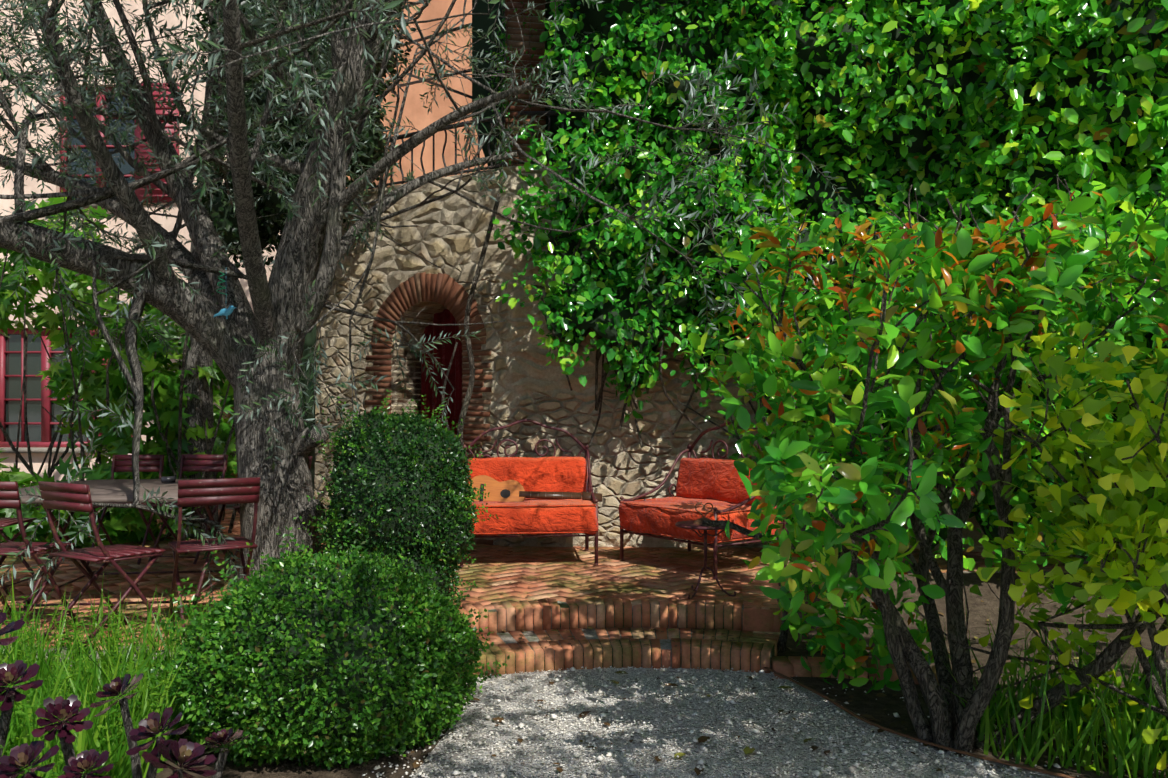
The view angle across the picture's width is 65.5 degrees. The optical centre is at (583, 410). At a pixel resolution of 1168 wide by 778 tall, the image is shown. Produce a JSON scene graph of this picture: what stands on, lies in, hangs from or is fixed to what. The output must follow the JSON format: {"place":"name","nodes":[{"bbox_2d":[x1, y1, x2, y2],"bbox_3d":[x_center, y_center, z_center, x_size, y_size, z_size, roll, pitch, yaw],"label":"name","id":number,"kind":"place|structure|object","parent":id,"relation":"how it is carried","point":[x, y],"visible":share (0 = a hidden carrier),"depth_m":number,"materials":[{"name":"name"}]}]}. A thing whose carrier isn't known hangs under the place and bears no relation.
{"place":"outdoors","nodes":[
{"label":"outdoors","id":0,"kind":"place"},
{"bbox_2d":[19,478,237,503],"bbox_3d":[-3.039,0.541,6.227,1.701,0.028,1.701,0,0,1],"label":"table","id":1,"kind":"object","parent":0,"point":[112,491],"visible":0.38,"depth_m":5.98,"materials":[{"name":"grey stone"}]},
{"bbox_2d":[161,476,174,482],"bbox_3d":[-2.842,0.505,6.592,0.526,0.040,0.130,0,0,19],"label":"garden table ashtray","id":2,"kind":"object","parent":1,"relation":"on","point":[166,479],"visible":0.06,"depth_m":6.62,"materials":[{"name":"grey glass"}]},
{"bbox_2d":[0,0,279,485],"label":"house wall","id":3,"kind":"structure","parent":0,"point":[168,223],"depth_m":12.26,"materials":[{"name":"beige paint"}]},
{"bbox_2d":[0,201,142,452],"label":"house window sills","id":4,"kind":"structure","parent":3,"relation":"attached to","point":[33,450],"depth_m":12.16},
{"bbox_2d":[0,83,178,447],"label":"house window frames","id":5,"kind":"structure","parent":3,"relation":"in","point":[46,423],"depth_m":12.36,"materials":[{"name":"red wood"}]},
{"bbox_2d":[6,94,134,441],"bbox_3d":[-7.004,-1.948,12.415,1.950,4.900,0.001,0,0,1],"label":"window glass","id":6,"kind":"object","parent":5,"relation":"in","point":[13,367],"depth_m":12.42,"materials":[{"name":"glass"}]},
{"bbox_2d":[228,407,237,476],"bbox_3d":[-4.372,-0.050,13.150,2.000,2.595,1.380,0,0,1],"label":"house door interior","id":7,"kind":"object","parent":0,"point":[229,416],"depth_m":12.93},
{"bbox_2d":[420,309,462,441],"bbox_3d":[-1.428,0.100,9.338,0.620,2.275,0.097,0,0,30],"label":"door","id":8,"kind":"structure","parent":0,"point":[444,352],"depth_m":9.35,"materials":[{"name":"red wood"}]},
{"bbox_2d":[480,484,510,500],"bbox_3d":[-0.738,0.685,7.557,0.253,0.142,0.116,0,0,1],"label":"guitar soundhole","id":9,"kind":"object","parent":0,"point":[505,493],"depth_m":7.57,"materials":[{"name":"black"}]},
{"bbox_2d":[469,475,524,501],"bbox_3d":[-0.730,0.689,7.562,0.479,0.284,0.223,0,0,1],"label":"guitar","id":10,"kind":"object","parent":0,"point":[494,487],"visible":0.62,"depth_m":7.60,"materials":[{"name":"orange wood"}]},
{"bbox_2d":[519,491,601,501],"bbox_3d":[-0.193,0.721,7.597,0.697,0.094,0.073,0,0,-4],"label":"guitar neck","id":11,"kind":"object","parent":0,"point":[558,495],"visible":0.89,"depth_m":7.59,"materials":[{"name":"brown wood"}]},
{"bbox_2d":[122,572,1167,777],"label":"bed soil","id":12,"kind":"structure","parent":0,"point":[862,703],"depth_m":4.89,"materials":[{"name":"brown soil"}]},
{"bbox_2d":[0,595,208,777],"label":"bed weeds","id":13,"kind":"object","parent":12,"relation":"on","point":[19,711],"depth_m":4.00,"materials":[{"name":"green plant"}]},
{"bbox_2d":[0,563,217,777],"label":"grass","id":14,"kind":"structure","parent":12,"relation":"on","point":[87,739],"depth_m":3.96,"materials":[{"name":"green plant"}]},
{"bbox_2d":[0,688,228,777],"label":"succulent stems","id":15,"kind":"object","parent":12,"relation":"on","point":[68,751],"visible":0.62,"depth_m":2.84,"materials":[{"name":"plant"}]},
{"bbox_2d":[0,612,248,777],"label":"aeonium rosettes","id":16,"kind":"object","parent":15,"relation":"attached to","point":[168,749],"visible":0.92,"depth_m":2.71,"materials":[{"name":"purple plant"}]},
{"bbox_2d":[2,672,228,769],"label":"succulent centers","id":17,"kind":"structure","parent":16,"relation":"attached to","point":[153,725],"depth_m":2.72,"materials":[{"name":"plant"}]},
{"bbox_2d":[133,519,509,762],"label":"bush leaves","id":18,"kind":"object","parent":12,"relation":"on","point":[444,613],"visible":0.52,"depth_m":3.82,"materials":[{"name":"green plant"}]},
{"bbox_2d":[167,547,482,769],"bbox_3d":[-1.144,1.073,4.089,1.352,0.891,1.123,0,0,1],"label":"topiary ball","id":19,"kind":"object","parent":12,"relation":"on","point":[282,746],"depth_m":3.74,"materials":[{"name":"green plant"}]},
{"bbox_2d":[316,409,477,603],"bbox_3d":[-1.216,0.755,5.899,1.012,1.500,0.939,0,0,1],"label":"bush","id":20,"kind":"object","parent":12,"relation":"on","point":[338,473],"depth_m":5.63,"materials":[{"name":"green plant"}]},
{"bbox_2d":[458,572,938,684],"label":"brick steps","id":21,"kind":"structure","parent":12,"relation":"on","point":[759,616],"depth_m":5.60,"materials":[{"name":"brown brick"}]},
{"bbox_2d":[487,626,769,649],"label":"fallen leaves","id":22,"kind":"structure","parent":21,"relation":"on","point":[589,627],"depth_m":5.58,"materials":[{"name":"brown plant"}]},
{"bbox_2d":[763,667,1079,777],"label":"path edging","id":23,"kind":"object","parent":12,"relation":"on","point":[921,740],"visible":0.98,"depth_m":4.04,"materials":[{"name":"grey metal"}]},
{"bbox_2d":[676,162,1167,756],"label":"photinia shrub","id":24,"kind":"object","parent":12,"relation":"on","point":[800,470],"depth_m":3.89,"materials":[{"name":"green plant"}]},
{"bbox_2d":[914,311,1167,770],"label":"jade shrub","id":25,"kind":"object","parent":12,"relation":"on","point":[1118,516],"depth_m":3.43,"materials":[{"name":"green plant"}]},
{"bbox_2d":[929,581,1167,777],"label":"grass","id":26,"kind":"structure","parent":12,"relation":"on","point":[1117,739],"depth_m":3.87,"materials":[{"name":"green plant"}]},
{"bbox_2d":[362,666,1153,777],"bbox_3d":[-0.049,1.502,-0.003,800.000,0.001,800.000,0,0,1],"label":"gravel ground","id":27,"kind":"structure","parent":0,"point":[569,736],"depth_m":4.20,"materials":[{"name":"grey gravel"}]},
{"bbox_2d":[183,4,224,537],"bbox_3d":[-3.680,-1.920,9.033,0.576,7.127,0.320,0,0,1],"label":"tree trunk","id":28,"kind":"object","parent":27,"relation":"on","point":[197,352],"visible":0.27,"depth_m":8.92,"materials":[{"name":"grey plant"}]},
{"bbox_2d":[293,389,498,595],"bbox_3d":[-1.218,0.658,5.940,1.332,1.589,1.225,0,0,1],"label":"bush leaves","id":29,"kind":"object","parent":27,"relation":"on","point":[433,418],"visible":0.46,"depth_m":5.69,"materials":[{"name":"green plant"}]},
{"bbox_2d":[346,0,487,189],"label":"wall","id":30,"kind":"structure","parent":27,"relation":"on","point":[417,115],"depth_m":11.50,"materials":[{"name":"orange paint"}]},
{"bbox_2d":[397,0,471,98],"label":"pergola rods","id":31,"kind":"object","parent":30,"relation":"attached to","point":[420,80],"visible":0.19,"depth_m":9.70,"materials":[{"name":"metal"}]},
{"bbox_2d":[0,504,1115,687],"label":"terrace mortar bed","id":32,"kind":"object","parent":27,"relation":"on","point":[506,637],"visible":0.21,"depth_m":5.57,"materials":[{"name":"concrete"}]},
{"bbox_2d":[0,191,237,556],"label":"fig plant","id":33,"kind":"object","parent":32,"relation":"on","point":[118,523],"depth_m":8.83,"materials":[{"name":"green plant"}]},
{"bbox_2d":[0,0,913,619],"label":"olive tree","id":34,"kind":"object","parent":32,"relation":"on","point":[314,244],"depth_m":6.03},
{"bbox_2d":[216,271,227,294],"bbox_3d":[-2.380,-0.837,5.972,0.074,0.161,0.071,0,0,1],"label":"hanger","id":35,"kind":"object","parent":34,"relation":"attached to","point":[221,282],"visible":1,"depth_m":5.97,"materials":[{"name":"metal"}]},
{"bbox_2d":[213,305,235,318],"bbox_3d":[-2.360,-0.770,5.970,0.153,0.340,0.004,0,0,1],"label":"bird ornament","id":36,"kind":"object","parent":35,"relation":"attached to","point":[228,311],"visible":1,"depth_m":5.97,"materials":[{"name":"blue ceramic"}]},
{"bbox_2d":[187,0,416,488],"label":"climbing ivy","id":37,"kind":"object","parent":34,"relation":"on","point":[267,228],"depth_m":8.45,"materials":[{"name":"green plant"}]},
{"bbox_2d":[0,509,1068,649],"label":"terrace paving bricks","id":38,"kind":"object","parent":32,"relation":"on","point":[634,577],"visible":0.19,"depth_m":6.83,"materials":[{"name":"brown brick"}]},
{"bbox_2d":[0,521,41,594],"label":"chair frame","id":39,"kind":"object","parent":38,"relation":"on","point":[7,539],"visible":0.58,"depth_m":6.52,"materials":[{"name":"red metal"}]},
{"bbox_2d":[0,517,36,526],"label":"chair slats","id":40,"kind":"object","parent":39,"relation":"attached to","point":[6,522],"visible":0.79,"depth_m":6.37,"materials":[{"name":"red wood"}]},
{"bbox_2d":[0,482,77,635],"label":"chair frame","id":41,"kind":"object","parent":38,"relation":"on","point":[36,558],"visible":0.54,"depth_m":5.11,"materials":[{"name":"red metal"}]},
{"bbox_2d":[0,481,74,555],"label":"chair slats","id":42,"kind":"object","parent":41,"relation":"attached to","point":[9,498],"visible":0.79,"depth_m":4.92,"materials":[{"name":"red wood"}]},
{"bbox_2d":[39,485,168,652],"bbox_3d":[-2.631,0.820,4.986,0.417,0.867,0.513,0,0,31],"label":"chair frame","id":43,"kind":"object","parent":38,"relation":"on","point":[119,569],"visible":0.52,"depth_m":4.94,"materials":[{"name":"red metal"}]},
{"bbox_2d":[38,481,165,561],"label":"chair slats","id":44,"kind":"object","parent":43,"relation":"attached to","point":[66,496],"visible":0.96,"depth_m":4.84,"materials":[{"name":"red wood"}]},
{"bbox_2d":[87,455,162,564],"bbox_3d":[-3.826,0.820,7.603,0.450,0.868,0.540,0,0,1],"label":"chair frame","id":45,"kind":"object","parent":38,"relation":"on","point":[101,525],"visible":0.5,"depth_m":7.59,"materials":[{"name":"red metal"}]},
{"bbox_2d":[93,455,164,507],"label":"chair slats","id":46,"kind":"object","parent":45,"relation":"attached to","point":[144,466],"visible":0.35,"depth_m":7.81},
{"bbox_2d":[22,504,237,611],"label":"table legs","id":47,"kind":"object","parent":38,"relation":"on","point":[84,563],"visible":0.38,"depth_m":6.11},
{"bbox_2d":[148,455,226,563],"bbox_3d":[-3.324,0.820,7.648,0.480,0.868,0.564,0,0,1],"label":"chair frame","id":48,"kind":"object","parent":38,"relation":"on","point":[165,523],"visible":0.46,"depth_m":7.61,"materials":[{"name":"red metal"}]},
{"bbox_2d":[151,454,227,506],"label":"chair slats","id":49,"kind":"object","parent":48,"relation":"attached to","point":[202,463],"visible":0.56,"depth_m":7.85,"materials":[{"name":"red wood"}]},
{"bbox_2d":[169,494,257,638],"bbox_3d":[-2.158,0.820,5.281,0.417,0.867,0.513,0,0,-31],"label":"chair frame","id":50,"kind":"object","parent":38,"relation":"on","point":[176,578],"visible":0.6,"depth_m":5.23,"materials":[{"name":"red metal"}]},
{"bbox_2d":[168,477,259,552],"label":"chair slats","id":51,"kind":"object","parent":50,"relation":"attached to","point":[198,492],"visible":0.83,"depth_m":5.11,"materials":[{"name":"red wood"}]},
{"bbox_2d":[232,456,309,561],"bbox_3d":[-2.570,0.820,7.490,0.417,0.867,0.513,0,0,21],"label":"chair frame","id":52,"kind":"object","parent":38,"relation":"on","point":[236,552],"visible":0.1,"depth_m":7.38,"materials":[{"name":"red metal"}]},
{"bbox_2d":[233,456,311,507],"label":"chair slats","id":53,"kind":"object","parent":52,"relation":"attached to","point":[238,506],"visible":0.15,"depth_m":7.62,"materials":[{"name":"red wood"}]},
{"bbox_2d":[459,419,598,567],"bbox_3d":[-0.475,0.661,7.664,1.124,1.172,0.820,0,0,-5],"label":"bench frame","id":54,"kind":"object","parent":38,"relation":"on","point":[589,487],"visible":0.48,"depth_m":8.01,"materials":[{"name":"red metal"}]},
{"bbox_2d":[470,498,598,535],"bbox_3d":[-0.476,0.879,7.633,1.125,0.277,0.850,0,0,-5],"label":"seat cushion","id":55,"kind":"object","parent":54,"relation":"on","point":[549,519],"visible":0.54,"depth_m":7.25,"materials":[{"name":"orange fabric"}]},
{"bbox_2d":[465,457,587,491],"bbox_3d":[-0.498,0.594,7.928,1.068,0.380,0.186,0,-9,-5],"label":"back cushion","id":56,"kind":"object","parent":55,"relation":"on","point":[555,474],"visible":0.54,"depth_m":7.87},
{"bbox_2d":[474,502,595,533],"bbox_3d":[-0.472,0.870,7.630,1.102,0.226,0.797,0,0,-5],"label":"cushion piping","id":57,"kind":"object","parent":55,"relation":"on","point":[536,506],"visible":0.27,"depth_m":7.24,"materials":[{"name":"fabric"}]},
{"bbox_2d":[464,547,769,603],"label":"fallen leaves","id":58,"kind":"object","parent":38,"relation":"on","point":[613,573],"depth_m":6.91,"materials":[{"name":"brown plant"}]},
{"bbox_2d":[620,419,786,578],"bbox_3d":[0.954,0.661,7.389,0.820,1.172,1.124,0,0,-37],"label":"bench frame","id":59,"kind":"object","parent":38,"relation":"on","point":[689,449],"visible":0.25,"depth_m":7.57,"materials":[{"name":"red metal"}]},
{"bbox_2d":[619,496,780,543],"bbox_3d":[0.927,0.877,7.371,0.841,0.281,1.141,0,0,-37],"label":"seat cushion","id":60,"kind":"object","parent":59,"relation":"on","point":[649,519],"visible":0.58,"depth_m":7.11,"materials":[{"name":"orange fabric"}]},
{"bbox_2d":[620,498,775,542],"bbox_3d":[0.927,0.870,7.368,0.797,0.226,1.102,0,0,-37],"label":"cushion piping","id":61,"kind":"object","parent":60,"relation":"attached to","point":[682,510],"visible":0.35,"depth_m":6.99,"materials":[{"name":"orange fabric"}]},
{"bbox_2d":[676,458,768,504],"bbox_3d":[1.162,0.591,7.551,0.188,0.377,1.049,11,-7,-37],"label":"back cushion","id":62,"kind":"object","parent":60,"relation":"on","point":[710,478],"visible":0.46,"depth_m":7.57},
{"bbox_2d":[675,520,735,598],"bbox_3d":[0.821,1.009,6.139,0.408,0.488,0.408,0,0,1],"label":"side table","id":63,"kind":"object","parent":38,"relation":"on","point":[689,524],"visible":0.69,"depth_m":6.11,"materials":[{"name":"red metal"}]},
{"bbox_2d":[693,503,712,524],"bbox_3d":[0.811,0.694,6.139,0.150,0.141,0.150,0,0,1],"label":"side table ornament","id":64,"kind":"object","parent":63,"relation":"on","point":[699,521],"visible":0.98,"depth_m":6.13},
{"bbox_2d":[314,166,1144,557],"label":"stone wall","id":65,"kind":"structure","parent":27,"relation":"on","point":[448,238],"depth_m":8.35,"materials":[{"name":"beige stone"}]},
{"bbox_2d":[364,272,492,544],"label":"door arch bricks","id":66,"kind":"object","parent":65,"relation":"attached to","point":[449,293],"depth_m":8.81,"materials":[{"name":"brown brick"}]},
{"bbox_2d":[365,111,578,189],"bbox_3d":[-0.146,-2.515,8.725,5.713,0.542,0.759,0,0,14],"label":"balcony railing","id":67,"kind":"object","parent":65,"relation":"on","point":[525,113],"visible":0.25,"depth_m":8.75,"materials":[{"name":"metal"}]},
{"bbox_2d":[485,0,536,193],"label":"creeper strands","id":68,"kind":"object","parent":67,"relation":"attached to","point":[502,58],"depth_m":8.44},
{"bbox_2d":[504,0,545,166],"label":"pergola pillar bricks","id":69,"kind":"object","parent":65,"relation":"on","point":[527,58],"visible":0.4,"depth_m":8.47,"materials":[{"name":"brown brick"}]},
{"bbox_2d":[508,2,543,163],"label":"pergola pillar","id":70,"kind":"structure","parent":65,"relation":"on","point":[525,67],"depth_m":8.48,"materials":[{"name":"brown brick"}]},
{"bbox_2d":[408,671,1167,776],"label":"leaf litter","id":71,"kind":"object","parent":27,"relation":"on","point":[747,750],"visible":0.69,"depth_m":4.10,"materials":[{"name":"brown plant"}]},
{"bbox_2d":[442,0,1167,570],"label":"vine wall","id":72,"kind":"structure","parent":0,"point":[1148,132],"depth_m":7.52,"materials":[{"name":"green plant"}]}
]}

